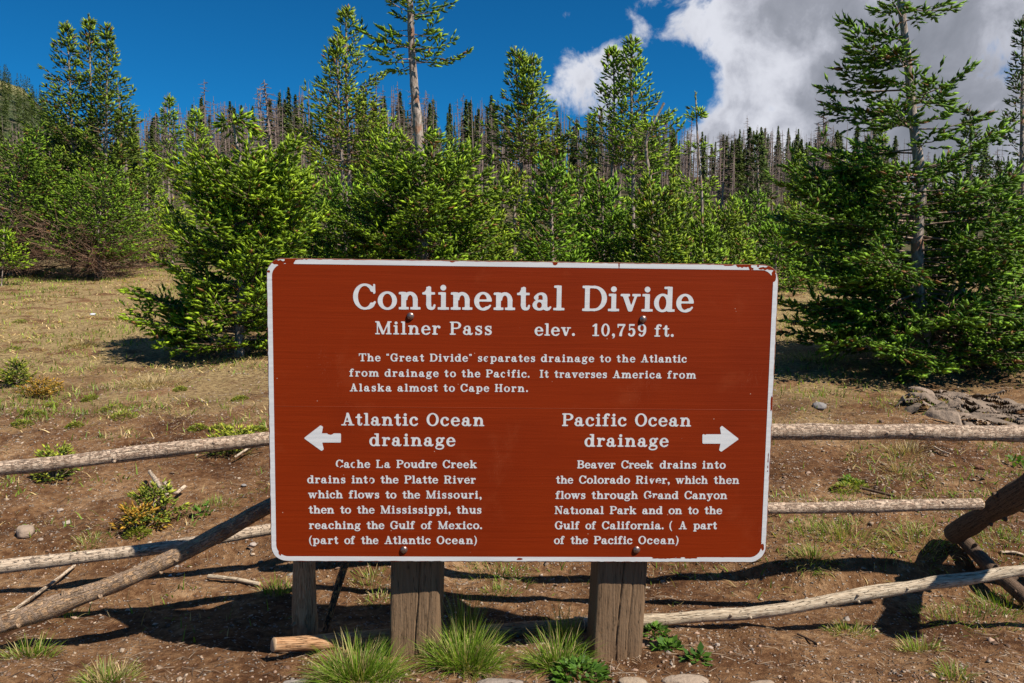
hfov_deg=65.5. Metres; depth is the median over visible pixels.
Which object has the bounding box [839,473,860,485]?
herb
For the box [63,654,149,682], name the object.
grass tuft
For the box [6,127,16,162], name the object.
dead tree
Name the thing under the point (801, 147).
spruce tree
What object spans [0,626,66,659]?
grass tuft
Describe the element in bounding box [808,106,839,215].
dead tree
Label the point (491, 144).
dead tree
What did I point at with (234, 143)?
spruce tree
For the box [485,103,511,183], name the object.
spruce tree
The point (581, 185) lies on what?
spruce bush
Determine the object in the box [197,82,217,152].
dead tree
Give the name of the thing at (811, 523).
grass tuft
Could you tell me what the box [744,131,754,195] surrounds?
spruce tree
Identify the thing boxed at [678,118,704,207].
dead tree
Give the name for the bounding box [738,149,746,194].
spruce tree
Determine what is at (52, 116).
spruce tree
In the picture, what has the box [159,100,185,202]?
dead tree
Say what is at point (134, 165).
spruce tree
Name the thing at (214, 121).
dead tree
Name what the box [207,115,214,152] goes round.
spruce tree
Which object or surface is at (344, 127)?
dead tree
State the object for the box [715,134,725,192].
spruce tree
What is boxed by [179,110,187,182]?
dead tree
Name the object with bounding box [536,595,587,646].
grass tuft
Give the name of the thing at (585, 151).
dead tree
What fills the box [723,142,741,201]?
spruce tree
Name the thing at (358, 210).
spruce bush
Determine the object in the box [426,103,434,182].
spruce tree
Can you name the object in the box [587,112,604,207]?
spruce tree
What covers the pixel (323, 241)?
spruce bush
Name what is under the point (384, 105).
spruce tree
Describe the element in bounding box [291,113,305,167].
spruce tree
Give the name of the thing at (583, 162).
dead tree
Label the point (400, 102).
spruce tree
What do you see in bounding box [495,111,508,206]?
dead tree
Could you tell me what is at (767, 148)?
spruce tree
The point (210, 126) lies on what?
dead tree
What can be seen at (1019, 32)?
spruce tree
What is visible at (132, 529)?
cushion herb
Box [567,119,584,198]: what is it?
spruce tree
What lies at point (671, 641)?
herb
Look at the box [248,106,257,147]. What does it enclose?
spruce tree
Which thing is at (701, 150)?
spruce tree
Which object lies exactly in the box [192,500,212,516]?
herb
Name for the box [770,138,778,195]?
dead tree
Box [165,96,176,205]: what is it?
dead tree
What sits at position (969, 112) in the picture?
spruce tree
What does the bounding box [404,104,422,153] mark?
spruce tree
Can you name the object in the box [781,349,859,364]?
grass tuft
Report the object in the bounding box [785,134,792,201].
dead tree
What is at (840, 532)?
grass tuft
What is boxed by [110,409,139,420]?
cushion herb
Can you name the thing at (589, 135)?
spruce tree
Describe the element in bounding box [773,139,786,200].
spruce tree
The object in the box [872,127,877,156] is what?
spruce tree
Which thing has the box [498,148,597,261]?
spruce bush
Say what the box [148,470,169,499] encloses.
stick
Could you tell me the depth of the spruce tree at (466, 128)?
66.77 m
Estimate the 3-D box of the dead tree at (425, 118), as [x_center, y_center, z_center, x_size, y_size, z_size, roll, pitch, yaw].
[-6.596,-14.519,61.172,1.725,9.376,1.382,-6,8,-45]
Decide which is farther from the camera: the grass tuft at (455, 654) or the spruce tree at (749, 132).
the spruce tree at (749, 132)
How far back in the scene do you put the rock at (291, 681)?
2.21 m
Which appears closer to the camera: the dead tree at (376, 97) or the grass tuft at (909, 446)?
the grass tuft at (909, 446)
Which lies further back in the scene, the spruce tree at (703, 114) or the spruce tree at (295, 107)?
the spruce tree at (295, 107)
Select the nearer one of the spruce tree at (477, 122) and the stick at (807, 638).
the stick at (807, 638)
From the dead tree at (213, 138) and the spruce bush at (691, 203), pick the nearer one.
the spruce bush at (691, 203)
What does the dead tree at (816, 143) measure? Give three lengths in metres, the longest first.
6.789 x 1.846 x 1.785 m
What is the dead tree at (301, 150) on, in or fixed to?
on the ground at (576, 600)
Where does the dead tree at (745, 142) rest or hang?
on the ground at (576, 600)
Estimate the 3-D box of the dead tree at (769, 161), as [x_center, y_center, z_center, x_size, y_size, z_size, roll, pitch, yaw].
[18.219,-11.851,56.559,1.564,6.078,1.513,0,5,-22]
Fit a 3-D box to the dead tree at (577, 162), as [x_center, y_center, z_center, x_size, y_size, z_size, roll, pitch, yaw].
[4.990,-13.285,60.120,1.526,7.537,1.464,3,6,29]
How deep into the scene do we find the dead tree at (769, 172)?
43.56 m
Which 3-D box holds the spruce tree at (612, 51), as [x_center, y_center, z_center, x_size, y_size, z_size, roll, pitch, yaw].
[1.174,-2.167,10.842,1.206,3.660,1.123,0,6,0]
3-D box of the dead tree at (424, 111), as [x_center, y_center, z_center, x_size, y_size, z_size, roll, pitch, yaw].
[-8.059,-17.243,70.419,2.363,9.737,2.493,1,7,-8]
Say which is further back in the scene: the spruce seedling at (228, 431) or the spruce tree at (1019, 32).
the spruce tree at (1019, 32)
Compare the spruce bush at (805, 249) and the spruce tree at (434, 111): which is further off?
the spruce tree at (434, 111)
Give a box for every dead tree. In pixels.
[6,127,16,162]
[115,82,131,224]
[141,113,151,213]
[142,121,159,212]
[146,123,170,207]
[153,112,166,184]
[158,125,172,208]
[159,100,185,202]
[159,105,172,205]
[159,107,178,211]
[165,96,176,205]
[171,104,190,209]
[171,119,179,195]
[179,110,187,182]
[181,114,191,185]
[184,111,191,183]
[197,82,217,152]
[206,103,215,150]
[209,97,222,159]
[209,123,218,157]
[211,105,228,158]
[216,106,233,171]
[219,106,231,166]
[226,109,230,168]
[227,111,235,183]
[242,103,252,151]
[247,119,255,200]
[250,90,267,150]
[251,80,296,168]
[252,90,265,150]
[271,110,279,164]
[274,104,283,142]
[277,102,285,148]
[291,96,307,169]
[295,95,312,174]
[298,123,308,167]
[310,119,321,182]
[323,123,338,182]
[335,94,349,177]
[368,77,380,119]
[389,96,397,159]
[393,94,407,161]
[394,81,408,141]
[402,103,412,155]
[403,92,412,151]
[413,90,428,133]
[423,91,436,187]
[427,100,441,175]
[453,95,465,152]
[453,100,465,152]
[471,117,486,190]
[474,108,487,190]
[475,113,488,191]
[485,105,498,183]
[488,107,500,201]
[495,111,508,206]
[523,128,534,213]
[550,112,560,188]
[571,117,582,205]
[577,117,596,202]
[580,131,586,201]
[598,101,614,196]
[598,113,606,178]
[606,123,626,203]
[608,135,624,196]
[609,124,622,197]
[614,134,627,202]
[622,119,636,196]
[636,131,648,196]
[655,128,667,187]
[662,125,668,187]
[663,122,672,186]
[677,128,688,195]
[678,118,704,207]
[680,136,691,196]
[690,155,696,193]
[694,137,699,200]
[708,138,722,201]
[710,147,718,202]
[711,135,728,209]
[713,135,732,210]
[713,150,723,205]
[724,131,745,204]
[724,134,730,206]
[727,150,736,211]
[740,118,749,204]
[742,135,752,193]
[753,134,771,219]
[766,137,771,180]
[767,133,775,207]
[767,134,781,211]
[768,151,789,207]
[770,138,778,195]
[771,133,783,213]
[777,131,790,201]
[780,149,790,209]
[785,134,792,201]
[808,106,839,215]
[811,122,822,197]
[990,149,1001,230]
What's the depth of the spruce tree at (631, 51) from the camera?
10.45 m
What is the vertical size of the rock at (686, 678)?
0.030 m
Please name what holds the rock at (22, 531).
on the ground at (576, 600)
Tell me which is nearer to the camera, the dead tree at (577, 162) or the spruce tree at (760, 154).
the spruce tree at (760, 154)
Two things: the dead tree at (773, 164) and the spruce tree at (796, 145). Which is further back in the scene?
the spruce tree at (796, 145)
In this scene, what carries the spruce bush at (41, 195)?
on the ground at (576, 600)
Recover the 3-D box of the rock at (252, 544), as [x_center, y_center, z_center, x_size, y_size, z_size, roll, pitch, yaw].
[-1.072,0.843,3.300,0.031,0.019,0.028,3,6,29]
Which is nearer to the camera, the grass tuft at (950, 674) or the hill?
the grass tuft at (950, 674)
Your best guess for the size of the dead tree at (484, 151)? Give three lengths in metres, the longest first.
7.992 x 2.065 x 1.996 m
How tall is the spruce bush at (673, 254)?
2.011 m
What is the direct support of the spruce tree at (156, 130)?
on the ground at (576, 600)
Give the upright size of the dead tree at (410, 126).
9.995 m
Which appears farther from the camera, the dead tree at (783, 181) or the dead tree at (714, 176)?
the dead tree at (714, 176)
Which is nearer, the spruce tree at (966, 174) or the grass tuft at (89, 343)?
the grass tuft at (89, 343)
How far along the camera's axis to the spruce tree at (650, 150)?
69.22 m
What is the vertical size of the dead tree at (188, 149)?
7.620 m
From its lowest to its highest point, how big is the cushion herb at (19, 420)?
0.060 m
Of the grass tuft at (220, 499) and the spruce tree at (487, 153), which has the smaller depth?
the grass tuft at (220, 499)
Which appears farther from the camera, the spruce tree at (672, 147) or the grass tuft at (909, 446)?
the spruce tree at (672, 147)
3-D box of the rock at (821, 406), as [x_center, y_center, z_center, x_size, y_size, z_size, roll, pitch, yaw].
[2.109,0.440,5.458,0.093,0.045,0.095,1,6,11]
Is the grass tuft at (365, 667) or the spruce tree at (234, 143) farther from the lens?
the spruce tree at (234, 143)
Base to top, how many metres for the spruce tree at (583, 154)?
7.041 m
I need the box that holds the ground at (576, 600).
[0,164,1023,682]
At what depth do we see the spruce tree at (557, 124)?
86.48 m
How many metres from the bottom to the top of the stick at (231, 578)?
0.025 m
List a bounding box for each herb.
[10,418,34,428]
[12,318,25,323]
[20,407,47,417]
[42,401,57,407]
[64,420,84,428]
[81,394,98,401]
[96,403,127,412]
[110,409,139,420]
[121,525,152,539]
[172,385,187,391]
[187,423,206,431]
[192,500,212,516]
[208,422,229,432]
[231,394,248,401]
[252,424,268,431]
[546,653,613,682]
[643,620,671,639]
[647,635,683,651]
[679,641,713,665]
[830,480,859,493]
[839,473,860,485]
[847,477,870,488]
[1004,454,1023,466]
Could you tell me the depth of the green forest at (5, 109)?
383.82 m
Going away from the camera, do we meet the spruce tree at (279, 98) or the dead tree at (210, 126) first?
the dead tree at (210, 126)
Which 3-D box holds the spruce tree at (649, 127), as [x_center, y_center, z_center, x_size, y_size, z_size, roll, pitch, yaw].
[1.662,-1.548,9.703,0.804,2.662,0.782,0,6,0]
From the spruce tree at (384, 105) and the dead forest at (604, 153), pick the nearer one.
the spruce tree at (384, 105)
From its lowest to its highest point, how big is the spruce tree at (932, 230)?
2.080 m
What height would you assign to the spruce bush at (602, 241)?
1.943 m
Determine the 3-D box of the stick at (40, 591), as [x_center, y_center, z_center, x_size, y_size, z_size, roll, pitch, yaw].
[-1.750,0.924,2.981,0.018,0.018,0.460,0,6,-2]
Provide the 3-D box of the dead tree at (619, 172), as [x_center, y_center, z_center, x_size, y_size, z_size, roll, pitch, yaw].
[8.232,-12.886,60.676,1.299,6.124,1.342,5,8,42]
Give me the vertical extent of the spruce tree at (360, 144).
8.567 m
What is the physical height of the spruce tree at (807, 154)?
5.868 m
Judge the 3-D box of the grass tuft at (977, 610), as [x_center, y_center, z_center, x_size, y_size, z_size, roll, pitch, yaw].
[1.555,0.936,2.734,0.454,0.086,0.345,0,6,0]
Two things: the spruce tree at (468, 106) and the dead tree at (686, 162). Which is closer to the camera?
the dead tree at (686, 162)
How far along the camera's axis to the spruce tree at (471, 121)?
82.92 m
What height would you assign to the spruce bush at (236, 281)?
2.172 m
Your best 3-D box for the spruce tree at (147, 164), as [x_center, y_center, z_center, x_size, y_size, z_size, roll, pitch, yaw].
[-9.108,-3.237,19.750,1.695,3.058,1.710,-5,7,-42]
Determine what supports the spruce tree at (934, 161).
on the ground at (576, 600)
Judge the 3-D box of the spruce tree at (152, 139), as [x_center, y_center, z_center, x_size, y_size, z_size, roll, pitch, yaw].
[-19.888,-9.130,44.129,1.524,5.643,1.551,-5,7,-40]
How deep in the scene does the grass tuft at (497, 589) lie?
3.00 m
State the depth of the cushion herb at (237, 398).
5.84 m
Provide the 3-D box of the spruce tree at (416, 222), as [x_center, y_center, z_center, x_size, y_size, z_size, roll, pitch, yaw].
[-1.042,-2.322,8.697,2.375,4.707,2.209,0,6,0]
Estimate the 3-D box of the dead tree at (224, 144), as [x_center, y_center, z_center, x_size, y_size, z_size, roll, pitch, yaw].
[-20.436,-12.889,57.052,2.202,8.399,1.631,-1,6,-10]
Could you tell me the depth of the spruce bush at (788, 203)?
17.69 m
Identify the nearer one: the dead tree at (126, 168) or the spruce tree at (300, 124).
the dead tree at (126, 168)
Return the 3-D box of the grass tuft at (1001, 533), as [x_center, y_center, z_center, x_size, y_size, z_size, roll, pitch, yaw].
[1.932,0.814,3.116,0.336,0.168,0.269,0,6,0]
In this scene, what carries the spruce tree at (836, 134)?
on the ground at (576, 600)
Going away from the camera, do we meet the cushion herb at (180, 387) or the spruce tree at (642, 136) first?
the cushion herb at (180, 387)
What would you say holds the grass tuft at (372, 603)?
on the ground at (576, 600)
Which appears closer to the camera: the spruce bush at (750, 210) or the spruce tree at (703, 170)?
the spruce bush at (750, 210)
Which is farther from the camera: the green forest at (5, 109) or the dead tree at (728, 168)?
the green forest at (5, 109)
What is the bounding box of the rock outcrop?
[895,386,1023,425]
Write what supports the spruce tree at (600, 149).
on the ground at (576, 600)
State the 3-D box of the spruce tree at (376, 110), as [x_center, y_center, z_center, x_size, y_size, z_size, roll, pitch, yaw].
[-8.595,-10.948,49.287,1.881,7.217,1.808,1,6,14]
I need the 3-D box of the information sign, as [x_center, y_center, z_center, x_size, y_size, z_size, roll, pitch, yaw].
[0.024,0.421,2.373,1.422,1.313,0.234,1,6,-2]
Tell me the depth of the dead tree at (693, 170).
57.65 m
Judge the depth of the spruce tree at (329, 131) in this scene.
126.28 m
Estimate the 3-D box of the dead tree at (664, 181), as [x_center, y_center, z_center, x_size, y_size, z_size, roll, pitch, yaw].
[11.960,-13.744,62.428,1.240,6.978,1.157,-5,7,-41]
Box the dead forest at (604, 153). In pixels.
[2,86,1016,213]
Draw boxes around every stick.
[9,565,75,611]
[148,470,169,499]
[163,481,185,494]
[207,574,260,585]
[234,446,264,457]
[797,633,818,644]
[859,486,895,496]
[934,446,950,454]
[999,551,1023,555]
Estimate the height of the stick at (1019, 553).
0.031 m
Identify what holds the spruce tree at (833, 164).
on the ground at (576, 600)
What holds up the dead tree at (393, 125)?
on the ground at (576, 600)
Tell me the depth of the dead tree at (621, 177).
55.79 m
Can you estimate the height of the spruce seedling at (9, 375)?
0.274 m
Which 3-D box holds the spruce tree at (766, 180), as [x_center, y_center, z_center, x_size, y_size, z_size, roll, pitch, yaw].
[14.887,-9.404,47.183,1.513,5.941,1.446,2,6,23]
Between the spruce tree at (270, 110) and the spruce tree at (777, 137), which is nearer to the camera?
the spruce tree at (270, 110)
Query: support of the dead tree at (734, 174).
on the ground at (576, 600)
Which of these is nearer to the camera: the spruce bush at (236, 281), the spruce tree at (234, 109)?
the spruce bush at (236, 281)
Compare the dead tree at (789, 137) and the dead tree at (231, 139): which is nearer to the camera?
the dead tree at (231, 139)
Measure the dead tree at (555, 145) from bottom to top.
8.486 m
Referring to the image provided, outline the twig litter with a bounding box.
[0,348,1023,682]
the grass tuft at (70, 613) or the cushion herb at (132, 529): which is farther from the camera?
the cushion herb at (132, 529)
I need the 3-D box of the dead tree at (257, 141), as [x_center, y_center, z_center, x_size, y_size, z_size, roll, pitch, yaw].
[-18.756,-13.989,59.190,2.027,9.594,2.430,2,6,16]
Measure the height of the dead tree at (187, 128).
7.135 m
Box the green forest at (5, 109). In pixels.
[0,64,961,175]
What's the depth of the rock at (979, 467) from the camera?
4.03 m
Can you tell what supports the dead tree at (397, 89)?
on the ground at (576, 600)
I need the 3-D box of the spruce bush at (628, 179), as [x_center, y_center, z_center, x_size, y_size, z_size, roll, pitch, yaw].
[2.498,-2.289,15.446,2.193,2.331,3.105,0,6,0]
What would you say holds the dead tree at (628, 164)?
on the ground at (576, 600)
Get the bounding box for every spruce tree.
[0,20,121,271]
[0,122,10,173]
[19,127,32,199]
[20,13,139,268]
[54,22,176,273]
[63,122,73,210]
[115,149,178,267]
[116,107,329,361]
[128,119,146,211]
[135,91,197,255]
[143,124,164,217]
[153,113,161,186]
[156,105,215,228]
[187,104,194,150]
[197,99,201,165]
[198,96,209,152]
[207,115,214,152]
[220,133,227,170]
[226,101,232,160]
[229,120,238,164]
[231,108,239,146]
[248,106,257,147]
[260,101,279,169]
[275,92,283,136]
[276,99,293,160]
[284,36,377,249]
[285,87,293,138]
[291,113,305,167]
[292,94,297,128]
[299,99,308,165]
[304,4,414,207]
[307,114,317,161]
[315,0,523,261]
[320,102,331,150]
[343,129,354,193]
[345,94,370,200]
[356,116,368,188]
[364,106,380,191]
[367,96,392,177]
[396,91,407,159]
[403,109,408,135]
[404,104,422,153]
[425,104,444,170]
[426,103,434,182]
[431,99,441,150]
[442,103,455,153]
[445,113,453,167]
[457,99,472,181]
[464,45,575,255]
[467,102,473,129]
[467,120,473,176]
[469,109,484,190]
[483,95,496,153]
[483,106,488,164]
[483,129,495,188]
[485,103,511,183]
[499,105,518,170]
[536,115,551,196]
[553,110,560,188]
[554,43,642,261]
[566,129,574,178]
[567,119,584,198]
[581,136,585,170]
[584,114,592,180]
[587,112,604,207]
[596,111,605,178]
[600,33,685,254]
[604,125,612,193]
[617,102,681,247]
[635,110,646,185]
[648,131,660,184]
[651,117,665,187]
[667,128,680,198]
[672,92,722,261]
[675,140,681,186]
[696,135,707,197]
[698,132,708,174]
[706,145,716,194]
[710,142,716,193]
[714,136,729,209]
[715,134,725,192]
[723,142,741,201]
[735,134,745,198]
[738,127,755,197]
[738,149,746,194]
[740,130,781,246]
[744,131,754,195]
[751,135,772,207]
[752,130,769,216]
[763,0,1023,384]
[766,134,771,170]
[771,126,781,200]
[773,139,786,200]
[777,149,824,254]
[782,128,789,177]
[789,134,798,209]
[791,139,806,213]
[804,142,809,171]
[814,147,880,250]
[828,132,838,168]
[832,132,841,148]
[839,134,845,159]
[848,126,861,161]
[851,160,1023,368]
[857,123,909,261]
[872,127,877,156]
[890,135,900,167]
[928,154,938,218]
[944,105,998,238]
[963,159,974,230]
[974,147,994,205]
[975,14,1023,283]
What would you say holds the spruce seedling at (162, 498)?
on the ground at (576, 600)
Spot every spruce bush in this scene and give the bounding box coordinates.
[0,118,147,279]
[0,226,39,285]
[15,158,185,279]
[114,196,217,267]
[212,205,328,283]
[229,161,343,314]
[296,160,378,258]
[301,170,398,259]
[317,186,410,259]
[351,163,428,259]
[411,150,510,260]
[452,176,532,260]
[484,161,554,261]
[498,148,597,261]
[528,160,638,261]
[554,170,647,262]
[594,167,692,261]
[604,166,717,263]
[641,176,759,263]
[678,213,743,263]
[681,192,787,285]
[718,188,806,274]
[737,213,829,292]
[752,195,872,266]
[776,222,849,281]
[802,207,910,269]
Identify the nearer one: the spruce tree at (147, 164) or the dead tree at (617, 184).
the spruce tree at (147, 164)
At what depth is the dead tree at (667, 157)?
62.70 m
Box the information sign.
[266,258,777,660]
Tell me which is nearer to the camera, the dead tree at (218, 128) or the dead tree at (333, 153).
the dead tree at (333, 153)
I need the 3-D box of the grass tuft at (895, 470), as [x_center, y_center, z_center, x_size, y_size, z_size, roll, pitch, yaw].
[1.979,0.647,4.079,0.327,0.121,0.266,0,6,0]
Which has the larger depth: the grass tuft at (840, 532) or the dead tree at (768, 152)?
the dead tree at (768, 152)
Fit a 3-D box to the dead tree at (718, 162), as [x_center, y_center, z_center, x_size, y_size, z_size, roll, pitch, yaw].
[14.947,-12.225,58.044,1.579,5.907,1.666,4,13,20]
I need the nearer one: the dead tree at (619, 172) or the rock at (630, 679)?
the rock at (630, 679)
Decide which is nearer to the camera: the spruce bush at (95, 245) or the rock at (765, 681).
the rock at (765, 681)
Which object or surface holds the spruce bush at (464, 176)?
on the ground at (576, 600)
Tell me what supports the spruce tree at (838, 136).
on the ground at (576, 600)
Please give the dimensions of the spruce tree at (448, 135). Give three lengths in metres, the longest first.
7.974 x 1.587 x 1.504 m
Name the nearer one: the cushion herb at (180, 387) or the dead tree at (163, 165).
the cushion herb at (180, 387)
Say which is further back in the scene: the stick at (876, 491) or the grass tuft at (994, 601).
the stick at (876, 491)
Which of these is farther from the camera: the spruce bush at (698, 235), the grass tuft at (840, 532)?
the spruce bush at (698, 235)
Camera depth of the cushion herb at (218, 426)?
4.77 m
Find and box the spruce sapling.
[375,110,406,215]
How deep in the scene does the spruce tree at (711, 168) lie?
82.86 m
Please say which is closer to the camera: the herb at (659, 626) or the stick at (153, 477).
the herb at (659, 626)
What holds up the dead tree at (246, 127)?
on the ground at (576, 600)
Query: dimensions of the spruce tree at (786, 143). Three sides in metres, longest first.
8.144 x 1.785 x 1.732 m
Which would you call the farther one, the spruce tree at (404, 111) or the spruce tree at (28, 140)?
the spruce tree at (404, 111)
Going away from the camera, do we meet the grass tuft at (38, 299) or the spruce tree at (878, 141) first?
the grass tuft at (38, 299)
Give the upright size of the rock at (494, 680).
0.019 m
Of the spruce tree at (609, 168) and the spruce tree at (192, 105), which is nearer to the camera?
the spruce tree at (609, 168)
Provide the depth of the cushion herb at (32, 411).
5.19 m
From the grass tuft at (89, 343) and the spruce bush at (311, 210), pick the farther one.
the spruce bush at (311, 210)
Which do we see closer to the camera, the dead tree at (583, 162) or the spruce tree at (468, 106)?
the dead tree at (583, 162)
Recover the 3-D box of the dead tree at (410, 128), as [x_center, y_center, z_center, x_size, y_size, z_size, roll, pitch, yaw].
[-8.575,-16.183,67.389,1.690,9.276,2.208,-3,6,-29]
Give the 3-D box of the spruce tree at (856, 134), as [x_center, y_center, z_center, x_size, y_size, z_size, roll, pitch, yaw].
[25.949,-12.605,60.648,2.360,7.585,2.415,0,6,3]
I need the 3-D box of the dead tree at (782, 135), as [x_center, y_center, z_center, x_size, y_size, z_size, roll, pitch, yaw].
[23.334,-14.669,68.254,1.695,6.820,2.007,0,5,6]
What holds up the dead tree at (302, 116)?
on the ground at (576, 600)
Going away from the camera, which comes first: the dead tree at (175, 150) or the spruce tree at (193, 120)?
the spruce tree at (193, 120)
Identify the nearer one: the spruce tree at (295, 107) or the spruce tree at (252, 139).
the spruce tree at (252, 139)
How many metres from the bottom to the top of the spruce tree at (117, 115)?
5.229 m
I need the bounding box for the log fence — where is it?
[0,423,1023,651]
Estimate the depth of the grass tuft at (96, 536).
3.32 m
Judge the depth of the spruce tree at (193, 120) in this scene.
21.44 m
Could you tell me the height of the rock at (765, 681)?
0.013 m
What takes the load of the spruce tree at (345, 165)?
on the ground at (576, 600)
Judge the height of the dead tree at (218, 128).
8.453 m
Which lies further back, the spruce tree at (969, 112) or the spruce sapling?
the spruce tree at (969, 112)
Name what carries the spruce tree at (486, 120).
on the ground at (576, 600)
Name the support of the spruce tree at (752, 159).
on the ground at (576, 600)
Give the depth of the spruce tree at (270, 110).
57.05 m
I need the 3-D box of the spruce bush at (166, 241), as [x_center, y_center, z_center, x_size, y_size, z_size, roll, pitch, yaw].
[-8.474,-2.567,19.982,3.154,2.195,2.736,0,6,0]
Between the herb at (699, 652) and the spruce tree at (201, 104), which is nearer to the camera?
the herb at (699, 652)
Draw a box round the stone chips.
[1,368,1020,593]
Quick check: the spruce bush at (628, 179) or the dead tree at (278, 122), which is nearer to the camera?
the spruce bush at (628, 179)
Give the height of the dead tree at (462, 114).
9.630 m
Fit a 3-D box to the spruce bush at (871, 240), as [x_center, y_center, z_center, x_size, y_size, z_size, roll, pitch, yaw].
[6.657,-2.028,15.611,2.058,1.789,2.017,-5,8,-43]
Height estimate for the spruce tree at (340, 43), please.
3.946 m
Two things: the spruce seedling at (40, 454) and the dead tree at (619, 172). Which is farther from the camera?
the dead tree at (619, 172)
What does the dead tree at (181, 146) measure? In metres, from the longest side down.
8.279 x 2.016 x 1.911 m
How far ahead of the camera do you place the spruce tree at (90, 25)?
16.67 m
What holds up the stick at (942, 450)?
on the ground at (576, 600)
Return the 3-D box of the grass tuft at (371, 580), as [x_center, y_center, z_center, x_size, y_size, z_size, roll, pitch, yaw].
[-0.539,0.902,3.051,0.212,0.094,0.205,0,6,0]
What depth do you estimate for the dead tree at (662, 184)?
57.73 m
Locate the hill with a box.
[0,80,57,177]
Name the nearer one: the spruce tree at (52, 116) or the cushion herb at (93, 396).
the cushion herb at (93, 396)
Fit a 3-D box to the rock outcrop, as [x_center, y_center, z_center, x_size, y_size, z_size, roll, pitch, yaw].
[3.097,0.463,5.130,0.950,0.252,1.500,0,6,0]
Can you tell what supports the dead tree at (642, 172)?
on the ground at (576, 600)
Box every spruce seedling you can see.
[0,357,37,387]
[15,375,63,397]
[29,441,81,481]
[108,500,171,530]
[118,477,194,524]
[201,422,257,455]
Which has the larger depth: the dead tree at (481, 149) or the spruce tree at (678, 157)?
the spruce tree at (678, 157)
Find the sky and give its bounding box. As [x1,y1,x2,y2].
[0,0,1023,202]
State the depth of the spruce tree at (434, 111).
62.89 m
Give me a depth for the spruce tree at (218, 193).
7.26 m
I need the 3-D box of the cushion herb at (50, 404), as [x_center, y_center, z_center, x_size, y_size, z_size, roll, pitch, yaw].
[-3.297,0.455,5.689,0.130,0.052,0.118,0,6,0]
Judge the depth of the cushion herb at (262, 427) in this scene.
4.83 m
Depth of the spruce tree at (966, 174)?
45.23 m
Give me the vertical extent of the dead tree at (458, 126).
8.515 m
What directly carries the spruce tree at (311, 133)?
on the ground at (576, 600)
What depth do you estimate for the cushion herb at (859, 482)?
3.88 m
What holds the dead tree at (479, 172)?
on the ground at (576, 600)
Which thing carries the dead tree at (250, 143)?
on the ground at (576, 600)
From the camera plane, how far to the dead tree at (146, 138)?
46.66 m
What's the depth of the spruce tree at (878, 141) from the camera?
18.58 m
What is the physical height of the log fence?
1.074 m
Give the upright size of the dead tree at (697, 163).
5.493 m
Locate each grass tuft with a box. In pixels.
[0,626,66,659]
[18,295,61,301]
[52,606,85,623]
[60,335,109,349]
[63,529,108,551]
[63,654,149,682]
[105,370,197,389]
[190,492,241,510]
[204,449,255,458]
[252,571,291,596]
[283,627,423,682]
[346,566,390,593]
[354,584,389,605]
[403,615,525,682]
[443,574,491,647]
[454,562,538,583]
[479,581,521,597]
[508,617,612,681]
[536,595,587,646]
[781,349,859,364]
[781,538,848,579]
[786,515,856,540]
[806,514,893,551]
[821,617,879,639]
[861,518,964,574]
[874,440,937,460]
[876,458,921,477]
[893,631,953,653]
[896,598,1023,634]
[932,656,979,682]
[963,586,1023,615]
[971,525,1023,565]
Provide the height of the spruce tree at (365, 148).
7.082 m
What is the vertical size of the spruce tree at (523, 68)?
3.751 m
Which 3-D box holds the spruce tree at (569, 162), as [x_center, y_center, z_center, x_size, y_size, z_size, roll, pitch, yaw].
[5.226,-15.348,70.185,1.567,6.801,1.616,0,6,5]
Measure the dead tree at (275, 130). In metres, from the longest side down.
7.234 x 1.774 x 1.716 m
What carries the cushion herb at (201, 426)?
on the ground at (576, 600)
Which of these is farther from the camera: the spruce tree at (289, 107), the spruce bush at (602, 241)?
the spruce tree at (289, 107)
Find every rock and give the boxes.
[16,524,34,538]
[249,542,256,546]
[283,679,305,682]
[476,678,523,682]
[618,676,646,682]
[661,674,708,682]
[749,680,774,682]
[812,402,826,409]
[974,465,984,469]
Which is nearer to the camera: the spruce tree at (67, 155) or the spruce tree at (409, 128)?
the spruce tree at (67, 155)
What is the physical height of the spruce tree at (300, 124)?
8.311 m
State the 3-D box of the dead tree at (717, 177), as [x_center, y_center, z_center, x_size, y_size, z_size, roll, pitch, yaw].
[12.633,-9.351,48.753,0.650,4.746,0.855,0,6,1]
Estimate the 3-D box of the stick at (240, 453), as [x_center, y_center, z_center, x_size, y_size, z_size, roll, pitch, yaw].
[-1.430,0.590,4.304,0.064,0.040,0.188,5,7,40]
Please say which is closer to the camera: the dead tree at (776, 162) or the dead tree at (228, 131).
the dead tree at (776, 162)
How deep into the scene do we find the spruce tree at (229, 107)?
97.96 m
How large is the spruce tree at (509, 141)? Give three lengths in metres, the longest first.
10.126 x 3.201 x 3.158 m
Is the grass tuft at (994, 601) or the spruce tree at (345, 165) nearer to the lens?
the grass tuft at (994, 601)
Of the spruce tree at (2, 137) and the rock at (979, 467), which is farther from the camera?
the spruce tree at (2, 137)
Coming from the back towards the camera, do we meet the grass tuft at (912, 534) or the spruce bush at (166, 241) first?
the spruce bush at (166, 241)
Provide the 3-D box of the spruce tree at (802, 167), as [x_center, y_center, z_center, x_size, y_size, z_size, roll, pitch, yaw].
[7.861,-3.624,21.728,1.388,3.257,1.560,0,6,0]
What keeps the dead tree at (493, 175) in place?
on the ground at (576, 600)
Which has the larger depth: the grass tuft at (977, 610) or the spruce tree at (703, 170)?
the spruce tree at (703, 170)

